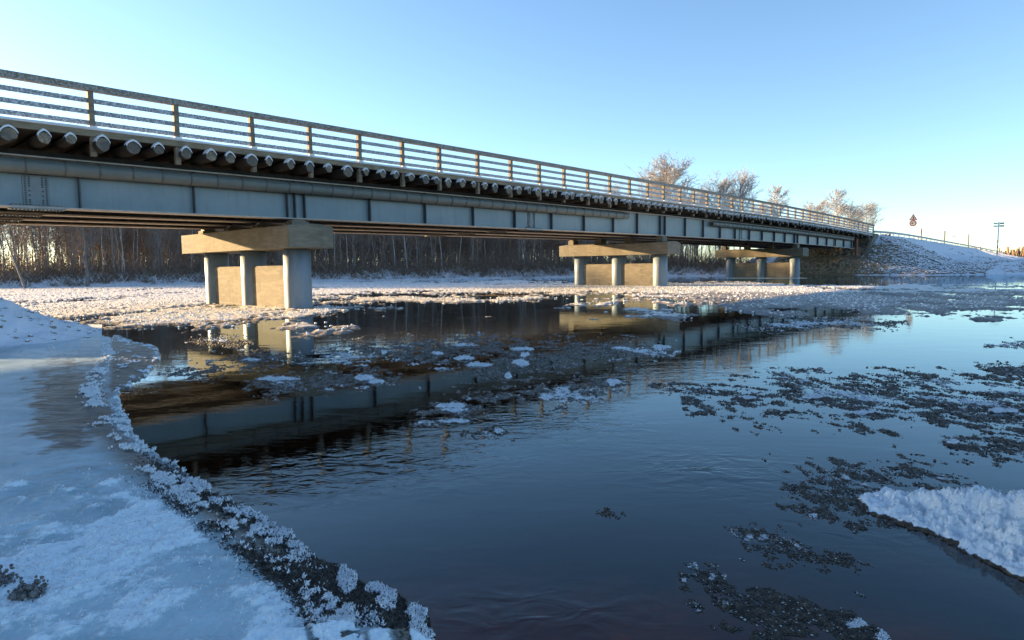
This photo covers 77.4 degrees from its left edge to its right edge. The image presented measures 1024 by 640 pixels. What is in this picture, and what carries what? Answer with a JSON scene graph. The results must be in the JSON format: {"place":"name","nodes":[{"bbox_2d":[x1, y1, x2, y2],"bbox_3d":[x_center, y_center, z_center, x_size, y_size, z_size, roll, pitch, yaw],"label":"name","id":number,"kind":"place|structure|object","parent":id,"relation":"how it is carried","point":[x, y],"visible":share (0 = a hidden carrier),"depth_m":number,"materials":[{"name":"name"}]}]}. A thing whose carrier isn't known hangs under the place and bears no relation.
{"place":"outdoors","nodes":[
{"label":"outdoors","id":0,"kind":"place"},
{"bbox_2d":[0,299,101,346],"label":"snowy bank","id":1,"kind":"structure","parent":0,"point":[24,325],"depth_m":13.67,"materials":[{"name":"snow"}]},
{"bbox_2d":[0,297,100,341],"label":"mound stones","id":2,"kind":"object","parent":1,"relation":"on","point":[53,325],"visible":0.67,"depth_m":13.90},
{"bbox_2d":[0,235,1023,287],"bbox_3d":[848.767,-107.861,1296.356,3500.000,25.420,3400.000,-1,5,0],"label":"snowy ground","id":3,"kind":"structure","parent":0,"point":[942,249],"depth_m":82.35,"materials":[{"name":"snow"}]},
{"bbox_2d":[0,227,11,269],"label":"bare tree","id":4,"kind":"object","parent":3,"relation":"on","point":[5,245],"visible":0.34,"depth_m":67.45,"materials":[{"name":"brown plant"}]},
{"bbox_2d":[0,225,15,279],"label":"bare tree","id":5,"kind":"object","parent":3,"relation":"on","point":[1,243],"visible":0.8,"depth_m":64.47,"materials":[{"name":"brown plant"}]},
{"bbox_2d":[0,225,22,277],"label":"bare tree","id":6,"kind":"object","parent":3,"relation":"on","point":[13,246],"visible":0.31,"depth_m":64.81,"materials":[{"name":"brown plant"}]},
{"bbox_2d":[0,226,26,288],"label":"bare tree","id":7,"kind":"object","parent":3,"relation":"on","point":[18,271],"visible":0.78,"depth_m":58.66,"materials":[{"name":"brown plant"}]},
{"bbox_2d":[5,225,30,269],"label":"bare tree","id":8,"kind":"object","parent":3,"relation":"on","point":[15,239],"visible":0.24,"depth_m":66.57,"materials":[{"name":"brown plant"}]},
{"bbox_2d":[16,225,40,279],"bbox_3d":[-49.542,-7.852,64.881,2.265,8.242,2.512,4,5,17],"label":"birch tree","id":9,"kind":"object","parent":3,"relation":"on","point":[26,245],"visible":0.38,"depth_m":64.98,"materials":[{"name":"grey plant"}]},
{"bbox_2d":[22,225,40,265],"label":"bare tree","id":10,"kind":"object","parent":3,"relation":"on","point":[32,238],"visible":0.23,"depth_m":70.03,"materials":[{"name":"brown plant"}]},
{"bbox_2d":[23,225,46,276],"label":"bare tree","id":11,"kind":"object","parent":3,"relation":"on","point":[35,247],"visible":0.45,"depth_m":65.47,"materials":[{"name":"brown plant"}]},
{"bbox_2d":[26,225,52,274],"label":"bare tree","id":12,"kind":"object","parent":3,"relation":"on","point":[37,239],"visible":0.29,"depth_m":68.40,"materials":[{"name":"brown plant"}]},
{"bbox_2d":[35,225,58,275],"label":"bare tree","id":13,"kind":"object","parent":3,"relation":"on","point":[41,244],"visible":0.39,"depth_m":66.12,"materials":[{"name":"brown plant"}]},
{"bbox_2d":[41,226,58,275],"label":"bare tree","id":14,"kind":"object","parent":3,"relation":"on","point":[49,241],"visible":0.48,"depth_m":67.39,"materials":[{"name":"brown plant"}]},
{"bbox_2d":[40,226,65,273],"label":"bare tree","id":15,"kind":"object","parent":3,"relation":"on","point":[57,240],"visible":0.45,"depth_m":68.00,"materials":[{"name":"brown plant"}]},
{"bbox_2d":[55,226,86,273],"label":"bare tree","id":16,"kind":"object","parent":3,"relation":"on","point":[69,243],"visible":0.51,"depth_m":67.60,"materials":[{"name":"brown plant"}]},
{"bbox_2d":[58,226,88,269],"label":"bare tree","id":17,"kind":"object","parent":3,"relation":"on","point":[71,241],"visible":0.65,"depth_m":67.61,"materials":[{"name":"brown plant"}]},
{"bbox_2d":[73,228,87,271],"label":"bare tree","id":18,"kind":"object","parent":3,"relation":"on","point":[79,246],"visible":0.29,"depth_m":69.19,"materials":[{"name":"brown plant"}]},
{"bbox_2d":[68,226,97,275],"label":"bare tree","id":19,"kind":"object","parent":3,"relation":"on","point":[78,234],"visible":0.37,"depth_m":68.75,"materials":[{"name":"brown plant"}]},
{"bbox_2d":[65,226,106,286],"bbox_3d":[-42.588,-7.454,64.160,6.018,9.763,4.170,4,6,44],"label":"bare tree","id":20,"kind":"object","parent":3,"relation":"on","point":[87,281],"visible":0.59,"depth_m":63.83,"materials":[{"name":"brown plant"}]},
{"bbox_2d":[83,227,94,268],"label":"bare tree","id":21,"kind":"object","parent":3,"relation":"on","point":[89,243],"visible":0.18,"depth_m":71.51,"materials":[{"name":"brown plant"}]},
{"bbox_2d":[82,227,105,271],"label":"bare tree","id":22,"kind":"object","parent":3,"relation":"on","point":[89,228],"visible":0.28,"depth_m":69.07,"materials":[{"name":"brown plant"}]},
{"bbox_2d":[98,227,105,275],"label":"birch tree","id":23,"kind":"object","parent":3,"relation":"on","point":[102,248],"visible":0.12,"depth_m":69.33,"materials":[{"name":"grey plant"}]},
{"bbox_2d":[98,227,110,261],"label":"bare tree","id":24,"kind":"object","parent":3,"relation":"on","point":[104,242],"visible":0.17,"depth_m":74.12,"materials":[{"name":"brown plant"}]},
{"bbox_2d":[95,228,114,268],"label":"bare tree","id":25,"kind":"object","parent":3,"relation":"on","point":[106,246],"visible":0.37,"depth_m":70.86,"materials":[{"name":"brown plant"}]},
{"bbox_2d":[92,227,117,268],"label":"bare tree","id":26,"kind":"object","parent":3,"relation":"on","point":[104,247],"visible":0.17,"depth_m":72.50,"materials":[{"name":"brown plant"}]},
{"bbox_2d":[103,227,118,278],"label":"bare tree","id":27,"kind":"object","parent":3,"relation":"on","point":[111,240],"visible":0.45,"depth_m":69.22,"materials":[{"name":"brown plant"}]},
{"bbox_2d":[107,227,120,273],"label":"birch tree","id":28,"kind":"object","parent":3,"relation":"on","point":[117,249],"visible":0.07,"depth_m":71.50,"materials":[{"name":"grey plant"}]},
{"bbox_2d":[109,227,122,268],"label":"bare tree","id":29,"kind":"object","parent":3,"relation":"on","point":[115,244],"visible":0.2,"depth_m":71.73,"materials":[{"name":"brown plant"}]},
{"bbox_2d":[114,228,124,277],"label":"birch tree","id":30,"kind":"object","parent":3,"relation":"on","point":[122,247],"visible":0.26,"depth_m":69.31,"materials":[{"name":"grey plant"}]},
{"bbox_2d":[111,227,127,276],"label":"birch tree","id":31,"kind":"object","parent":3,"relation":"on","point":[121,245],"visible":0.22,"depth_m":69.55,"materials":[{"name":"grey plant"}]},
{"bbox_2d":[118,229,130,270],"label":"bare tree","id":32,"kind":"object","parent":3,"relation":"on","point":[126,245],"visible":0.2,"depth_m":75.31,"materials":[{"name":"brown plant"}]},
{"bbox_2d":[119,228,135,260],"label":"bare tree","id":33,"kind":"object","parent":3,"relation":"on","point":[125,241],"visible":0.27,"depth_m":76.38,"materials":[{"name":"brown plant"}]},
{"bbox_2d":[126,229,141,260],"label":"bare tree","id":34,"kind":"object","parent":3,"relation":"on","point":[132,242],"visible":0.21,"depth_m":76.53,"materials":[{"name":"brown plant"}]},
{"bbox_2d":[126,228,144,255],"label":"bare tree","id":35,"kind":"object","parent":3,"relation":"on","point":[134,240],"visible":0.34,"depth_m":74.96,"materials":[{"name":"brown plant"}]},
{"bbox_2d":[139,228,157,274],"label":"bare tree","id":36,"kind":"object","parent":3,"relation":"on","point":[149,244],"visible":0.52,"depth_m":71.27,"materials":[{"name":"brown plant"}]},
{"bbox_2d":[146,228,163,273],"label":"bare tree","id":37,"kind":"object","parent":3,"relation":"on","point":[155,243],"visible":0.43,"depth_m":71.07,"materials":[{"name":"brown plant"}]},
{"bbox_2d":[145,228,166,269],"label":"bare tree","id":38,"kind":"object","parent":3,"relation":"on","point":[158,261],"visible":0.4,"depth_m":70.78,"materials":[{"name":"brown plant"}]},
{"bbox_2d":[148,228,168,274],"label":"bare tree","id":39,"kind":"object","parent":3,"relation":"on","point":[159,244],"visible":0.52,"depth_m":70.63,"materials":[{"name":"brown plant"}]},
{"bbox_2d":[156,228,183,269],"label":"bare tree","id":40,"kind":"object","parent":3,"relation":"on","point":[168,240],"visible":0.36,"depth_m":72.47,"materials":[{"name":"brown plant"}]},
{"bbox_2d":[169,229,190,272],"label":"bare tree","id":41,"kind":"object","parent":3,"relation":"on","point":[178,243],"visible":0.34,"depth_m":74.35,"materials":[{"name":"brown plant"}]},
{"bbox_2d":[334,233,345,269],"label":"bare tree","id":42,"kind":"object","parent":3,"relation":"on","point":[340,245],"visible":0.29,"depth_m":80.47,"materials":[{"name":"brown plant"}]},
{"bbox_2d":[349,234,358,271],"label":"bare tree","id":43,"kind":"object","parent":3,"relation":"on","point":[354,249],"visible":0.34,"depth_m":81.51,"materials":[{"name":"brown plant"}]},
{"bbox_2d":[355,234,368,269],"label":"bare tree","id":44,"kind":"object","parent":3,"relation":"on","point":[362,247],"visible":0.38,"depth_m":84.11,"materials":[{"name":"brown plant"}]},
{"bbox_2d":[0,263,725,286],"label":"bank brush","id":45,"kind":"object","parent":3,"relation":"on","point":[321,275],"visible":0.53,"depth_m":79.78,"materials":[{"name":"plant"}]},
{"bbox_2d":[0,194,736,273],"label":"distant wood","id":46,"kind":"object","parent":3,"relation":"on","point":[446,240],"visible":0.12,"depth_m":93.14,"materials":[{"name":"plant"}]},
{"bbox_2d":[368,234,377,272],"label":"bare tree","id":47,"kind":"object","parent":3,"relation":"on","point":[372,244],"visible":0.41,"depth_m":81.98,"materials":[{"name":"brown plant"}]},
{"bbox_2d":[373,234,393,273],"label":"bare tree","id":48,"kind":"object","parent":3,"relation":"on","point":[386,243],"visible":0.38,"depth_m":82.18,"materials":[{"name":"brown plant"}]},
{"bbox_2d":[0,240,778,283],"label":"brushwood","id":49,"kind":"object","parent":3,"relation":"on","point":[319,265],"visible":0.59,"depth_m":82.56,"materials":[{"name":"plant"}]},
{"bbox_2d":[398,235,411,261],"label":"bare tree","id":50,"kind":"object","parent":3,"relation":"on","point":[405,245],"visible":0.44,"depth_m":84.68,"materials":[{"name":"brown plant"}]},
{"bbox_2d":[410,236,424,268],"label":"bare tree","id":51,"kind":"object","parent":3,"relation":"on","point":[419,239],"visible":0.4,"depth_m":83.97,"materials":[{"name":"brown plant"}]},
{"bbox_2d":[414,235,427,270],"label":"bare tree","id":52,"kind":"object","parent":3,"relation":"on","point":[421,255],"visible":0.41,"depth_m":83.98,"materials":[{"name":"brown plant"}]},
{"bbox_2d":[427,237,441,266],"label":"bare tree","id":53,"kind":"object","parent":3,"relation":"on","point":[433,248],"visible":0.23,"depth_m":85.24,"materials":[{"name":"brown plant"}]},
{"bbox_2d":[472,237,481,267],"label":"bare tree","id":54,"kind":"object","parent":3,"relation":"on","point":[477,249],"visible":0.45,"depth_m":85.02,"materials":[{"name":"brown plant"}]},
{"bbox_2d":[596,183,621,242],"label":"bare tree","id":55,"kind":"object","parent":3,"relation":"on","point":[613,189],"visible":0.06,"depth_m":111.06,"materials":[{"name":"brown plant"}]},
{"bbox_2d":[633,164,677,198],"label":"bare tree","id":56,"kind":"object","parent":3,"relation":"on","point":[651,179],"visible":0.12,"depth_m":105.61,"materials":[{"name":"brown plant"}]},
{"bbox_2d":[627,148,702,259],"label":"bare tree","id":57,"kind":"object","parent":3,"relation":"on","point":[676,175],"visible":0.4,"depth_m":101.10,"materials":[{"name":"brown plant"}]},
{"bbox_2d":[688,183,712,258],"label":"bare tree","id":58,"kind":"object","parent":3,"relation":"on","point":[702,202],"visible":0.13,"depth_m":108.38,"materials":[{"name":"brown plant"}]},
{"bbox_2d":[696,171,742,249],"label":"bare tree","id":59,"kind":"object","parent":3,"relation":"on","point":[723,183],"visible":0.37,"depth_m":104.32,"materials":[{"name":"brown plant"}]},
{"bbox_2d":[720,164,762,259],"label":"bare tree","id":60,"kind":"object","parent":3,"relation":"on","point":[741,190],"visible":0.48,"depth_m":104.08,"materials":[{"name":"brown plant"}]},
{"bbox_2d":[755,203,773,248],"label":"bare tree","id":61,"kind":"object","parent":3,"relation":"on","point":[760,211],"visible":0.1,"depth_m":110.82,"materials":[{"name":"brown plant"}]},
{"bbox_2d":[764,185,793,218],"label":"bare tree","id":62,"kind":"object","parent":3,"relation":"on","point":[777,190],"visible":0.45,"depth_m":110.46,"materials":[{"name":"plant"}]},
{"bbox_2d":[796,197,832,223],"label":"bare tree","id":63,"kind":"object","parent":3,"relation":"on","point":[817,208],"visible":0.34,"depth_m":115.66,"materials":[{"name":"white plant"}]},
{"bbox_2d":[775,244,898,274],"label":"bare riprap stones","id":64,"kind":"object","parent":3,"relation":"on","point":[808,267],"visible":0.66,"depth_m":81.66,"materials":[{"name":"stone"}]},
{"bbox_2d":[800,233,878,260],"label":"abutment","id":65,"kind":"object","parent":3,"relation":"on","point":[868,242],"visible":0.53,"depth_m":83.62,"materials":[{"name":"concrete"}]},
{"bbox_2d":[824,188,857,224],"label":"bare tree","id":66,"kind":"object","parent":3,"relation":"on","point":[837,204],"visible":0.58,"depth_m":120.10,"materials":[{"name":"plant"}]},
{"bbox_2d":[831,199,870,228],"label":"bare tree","id":67,"kind":"object","parent":3,"relation":"on","point":[851,209],"visible":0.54,"depth_m":120.48,"materials":[{"name":"brown plant"}]},
{"bbox_2d":[853,201,887,231],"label":"bare tree","id":68,"kind":"object","parent":3,"relation":"on","point":[872,212],"visible":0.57,"depth_m":122.03,"materials":[{"name":"beige plant"}]},
{"bbox_2d":[909,214,916,237],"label":"road sign","id":69,"kind":"object","parent":3,"relation":"on","point":[913,218],"visible":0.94,"depth_m":113.35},
{"bbox_2d":[858,233,1002,274],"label":"riprap stones","id":70,"kind":"object","parent":3,"relation":"on","point":[906,247],"visible":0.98,"depth_m":78.17,"materials":[{"name":"stone"}]},
{"bbox_2d":[874,230,1005,252],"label":"guard rail","id":71,"kind":"object","parent":3,"relation":"on","point":[909,235],"visible":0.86,"depth_m":115.28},
{"bbox_2d":[896,246,1023,273],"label":"bank stones","id":72,"kind":"object","parent":3,"relation":"on","point":[1021,267],"visible":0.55,"depth_m":78.50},
{"bbox_2d":[972,246,1023,256],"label":"tree belt","id":73,"kind":"object","parent":3,"relation":"on","point":[1018,253],"visible":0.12,"depth_m":423.17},
{"bbox_2d":[993,222,1003,259],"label":"river marker","id":74,"kind":"object","parent":3,"relation":"on","point":[998,225],"visible":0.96,"depth_m":90.50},
{"bbox_2d":[0,0,1023,269],"label":"sky","id":75,"kind":"structure","parent":0,"point":[910,107],"materials":[{"name":"blue"}]},
{"bbox_2d":[4,274,1023,361],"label":"river water","id":76,"kind":"structure","parent":0,"point":[543,319],"depth_m":15.44,"materials":[{"name":"liquid"}]},
{"bbox_2d":[0,335,433,639],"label":"shelf ice","id":77,"kind":"structure","parent":76,"relation":"on","point":[50,436],"depth_m":3.28,"materials":[{"name":"ice"}]},
{"bbox_2d":[0,564,22,586],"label":"frosty clod","id":78,"kind":"object","parent":77,"relation":"on","point":[10,576],"visible":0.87,"depth_m":2.75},
{"bbox_2d":[7,575,56,601],"bbox_3d":[-2.008,1.119,2.653,0.155,0.091,0.151,2,6,33],"label":"frosty clod","id":79,"kind":"object","parent":77,"relation":"on","point":[22,591],"visible":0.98,"depth_m":2.63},
{"bbox_2d":[0,335,434,639],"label":"frost crystals","id":80,"kind":"object","parent":77,"relation":"on","point":[90,391],"visible":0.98,"depth_m":3.06,"materials":[{"name":"ice"}]},
{"bbox_2d":[126,447,435,638],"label":"dark ice grains","id":81,"kind":"object","parent":77,"relation":"on","point":[324,577],"visible":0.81,"depth_m":2.85},
{"bbox_2d":[185,332,254,353],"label":"slush pan","id":82,"kind":"object","parent":76,"relation":"on","point":[229,342],"visible":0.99,"depth_m":12.80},
{"bbox_2d":[155,347,309,384],"bbox_3d":[-4.377,0.630,10.211,2.105,0.060,4.455,-2,5,-20],"label":"slush pan","id":83,"kind":"object","parent":76,"relation":"on","point":[261,358],"visible":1,"depth_m":9.57,"materials":[{"name":"ice"}]},
{"bbox_2d":[181,219,333,308],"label":"bridge pier","id":84,"kind":"structure","parent":76,"relation":"in","point":[254,279],"depth_m":24.70,"materials":[{"name":"concrete"}]},
{"bbox_2d":[0,69,874,249],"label":"bridge","id":85,"kind":"structure","parent":84,"relation":"on","point":[91,174],"depth_m":23.81,"materials":[{"name":"grey metal"}]},
{"bbox_2d":[241,366,402,401],"bbox_3d":[-2.408,0.760,8.286,2.029,0.071,2.465,-2,5,-20],"label":"slush pan","id":86,"kind":"object","parent":76,"relation":"on","point":[278,384],"visible":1,"depth_m":8.10,"materials":[{"name":"ice"}]},
{"bbox_2d":[409,397,499,430],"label":"slush pan","id":87,"kind":"object","parent":76,"relation":"on","point":[459,412],"visible":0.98,"depth_m":6.20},
{"bbox_2d":[289,332,683,389],"bbox_3d":[-0.251,0.513,10.925,6.964,0.096,6.754,-1,5,0],"label":"slush pan","id":88,"kind":"object","parent":76,"relation":"on","point":[514,361],"visible":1,"depth_m":10.42,"materials":[{"name":"ice"}]},
{"bbox_2d":[459,426,514,441],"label":"slush pan","id":89,"kind":"object","parent":76,"relation":"on","point":[499,431],"visible":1,"depth_m":5.51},
{"bbox_2d":[0,276,1023,359],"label":"drift ice","id":90,"kind":"structure","parent":76,"relation":"on","point":[941,309],"depth_m":27.88,"materials":[{"name":"ice"}]},
{"bbox_2d":[0,276,1023,334],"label":"ice lumps","id":91,"kind":"object","parent":76,"relation":"on","point":[651,288],"visible":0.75,"depth_m":27.43,"materials":[{"name":"ice"}]},
{"bbox_2d":[434,371,633,412],"bbox_3d":[0.323,0.795,7.468,2.459,0.074,2.387,-1,5,0],"label":"slush pan","id":92,"kind":"object","parent":76,"relation":"on","point":[571,391],"visible":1,"depth_m":7.21,"materials":[{"name":"ice"}]},
{"bbox_2d":[595,507,625,519],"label":"slush pan","id":93,"kind":"object","parent":76,"relation":"on","point":[607,512],"visible":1,"depth_m":3.68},
{"bbox_2d":[559,236,679,285],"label":"bridge pier","id":94,"kind":"structure","parent":76,"relation":"in","point":[618,271],"depth_m":45.85,"materials":[{"name":"concrete"}]},
{"bbox_2d":[648,381,712,395],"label":"slush pan","id":95,"kind":"object","parent":76,"relation":"on","point":[670,385],"visible":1,"depth_m":7.52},
{"bbox_2d":[715,244,808,277],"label":"bridge pier","id":96,"kind":"structure","parent":76,"relation":"in","point":[761,268],"depth_m":67.00,"materials":[{"name":"concrete"}]},
{"bbox_2d":[678,561,891,639],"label":"slush pan","id":97,"kind":"object","parent":76,"relation":"on","point":[802,614],"visible":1,"depth_m":2.61,"materials":[{"name":"ice"}]},
{"bbox_2d":[723,522,869,573],"bbox_3d":[1.431,1.145,3.241,0.699,0.015,0.545,1,5,21],"label":"slush pan","id":98,"kind":"object","parent":76,"relation":"on","point":[775,543],"visible":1,"depth_m":3.19,"materials":[{"name":"ice"}]},
{"bbox_2d":[734,315,909,333],"bbox_3d":[7.324,0.084,15.198,3.446,0.068,5.990,3,6,40],"label":"slush pan","id":99,"kind":"object","parent":76,"relation":"on","point":[804,322],"visible":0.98,"depth_m":15.09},
{"bbox_2d":[775,456,894,528],"bbox_3d":[2.081,1.066,4.087,0.690,0.033,1.530,2,5,26],"label":"slush pan","id":100,"kind":"object","parent":76,"relation":"on","point":[824,500],"visible":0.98,"depth_m":4.04,"materials":[{"name":"ice"}]},
{"bbox_2d":[801,513,894,533],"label":"slush pan","id":101,"kind":"object","parent":76,"relation":"on","point":[854,528],"visible":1,"depth_m":3.52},
{"bbox_2d":[680,366,1023,460],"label":"slush pan","id":102,"kind":"object","parent":76,"relation":"on","point":[970,411],"visible":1,"depth_m":6.66,"materials":[{"name":"ice"}]},
{"bbox_2d":[873,453,977,490],"bbox_3d":[2.852,1.031,4.418,0.597,0.028,1.058,2,5,31],"label":"slush pan","id":103,"kind":"object","parent":76,"relation":"on","point":[908,470],"visible":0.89,"depth_m":4.29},
{"bbox_2d":[852,485,1023,616],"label":"ice floe","id":104,"kind":"object","parent":76,"relation":"on","point":[962,562],"visible":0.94,"depth_m":3.30,"materials":[{"name":"ice"}]},
{"bbox_2d":[859,485,1023,574],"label":"floe frost","id":105,"kind":"object","parent":104,"relation":"on","point":[900,517],"visible":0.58,"depth_m":3.34},
{"bbox_2d":[933,433,1023,468],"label":"slush pan","id":106,"kind":"object","parent":76,"relation":"on","point":[981,451],"visible":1,"depth_m":4.92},
{"bbox_2d":[972,360,1023,377],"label":"slush pan","id":107,"kind":"object","parent":76,"relation":"on","point":[999,369],"visible":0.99,"depth_m":8.38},
{"bbox_2d":[984,337,1023,347],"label":"slush pan","id":108,"kind":"object","parent":76,"relation":"on","point":[1011,344],"visible":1,"depth_m":10.87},
{"bbox_2d":[124,337,1023,639],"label":"river water","id":109,"kind":"structure","parent":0,"point":[458,537],"depth_m":6.46,"materials":[{"name":"liquid"}]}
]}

